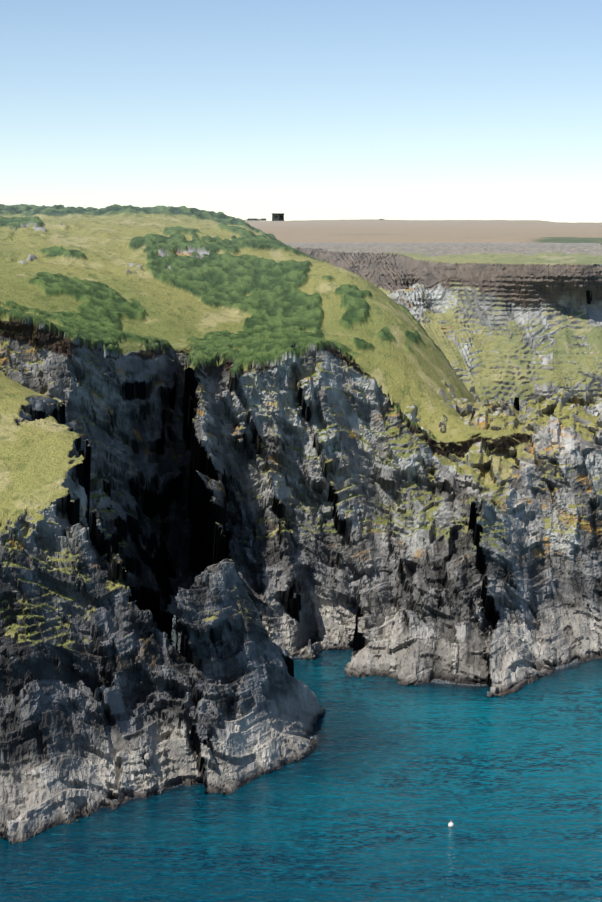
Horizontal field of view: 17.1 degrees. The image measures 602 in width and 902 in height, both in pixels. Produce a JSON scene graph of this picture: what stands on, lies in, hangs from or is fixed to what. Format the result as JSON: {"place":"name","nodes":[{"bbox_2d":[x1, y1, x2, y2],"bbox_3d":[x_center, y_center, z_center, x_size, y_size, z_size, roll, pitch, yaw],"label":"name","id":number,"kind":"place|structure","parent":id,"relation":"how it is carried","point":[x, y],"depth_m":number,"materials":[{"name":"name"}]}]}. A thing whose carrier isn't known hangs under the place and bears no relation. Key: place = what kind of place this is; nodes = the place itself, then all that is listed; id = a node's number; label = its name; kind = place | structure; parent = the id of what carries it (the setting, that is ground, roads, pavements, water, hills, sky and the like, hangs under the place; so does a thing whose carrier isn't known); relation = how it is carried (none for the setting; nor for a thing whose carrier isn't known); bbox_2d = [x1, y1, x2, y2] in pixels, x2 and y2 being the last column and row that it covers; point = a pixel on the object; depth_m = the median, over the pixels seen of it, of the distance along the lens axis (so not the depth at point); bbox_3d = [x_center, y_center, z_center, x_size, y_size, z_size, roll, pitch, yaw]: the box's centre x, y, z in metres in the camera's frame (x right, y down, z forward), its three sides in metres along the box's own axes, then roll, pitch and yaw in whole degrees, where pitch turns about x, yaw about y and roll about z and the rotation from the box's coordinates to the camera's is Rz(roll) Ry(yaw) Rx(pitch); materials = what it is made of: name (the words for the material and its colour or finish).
{"place":"outdoors","nodes":[
{"label":"outdoors","id":0,"kind":"place"},
{"bbox_2d":[0,204,601,843],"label":"cliff terrain","id":1,"kind":"structure","parent":0,"point":[252,458],"depth_m":169.78,"materials":[{"name":"grey stone"}]},
{"bbox_2d":[0,615,601,901],"bbox_3d":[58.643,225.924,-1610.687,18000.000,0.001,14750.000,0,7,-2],"label":"sea","id":2,"kind":"structure","parent":0,"point":[377,789],"depth_m":122.04,"materials":[{"name":"liquid"}]},
{"bbox_2d":[0,0,601,222],"label":"sky","id":3,"kind":"structure","parent":0,"point":[242,109],"materials":[{"name":"blue"}]},
{"bbox_2d":[245,219,601,244],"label":"plateau","id":4,"kind":"structure","parent":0,"point":[418,231],"depth_m":346.55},
{"bbox_2d":[244,218,265,220],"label":"wall","id":5,"kind":"structure","parent":4,"relation":"on","point":[255,219],"depth_m":572.71,"materials":[{"name":"concrete"}]},
{"bbox_2d":[272,213,283,220],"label":"building","id":6,"kind":"structure","parent":4,"relation":"on","point":[277,216],"depth_m":570.79,"materials":[{"name":"concrete"}]}
]}

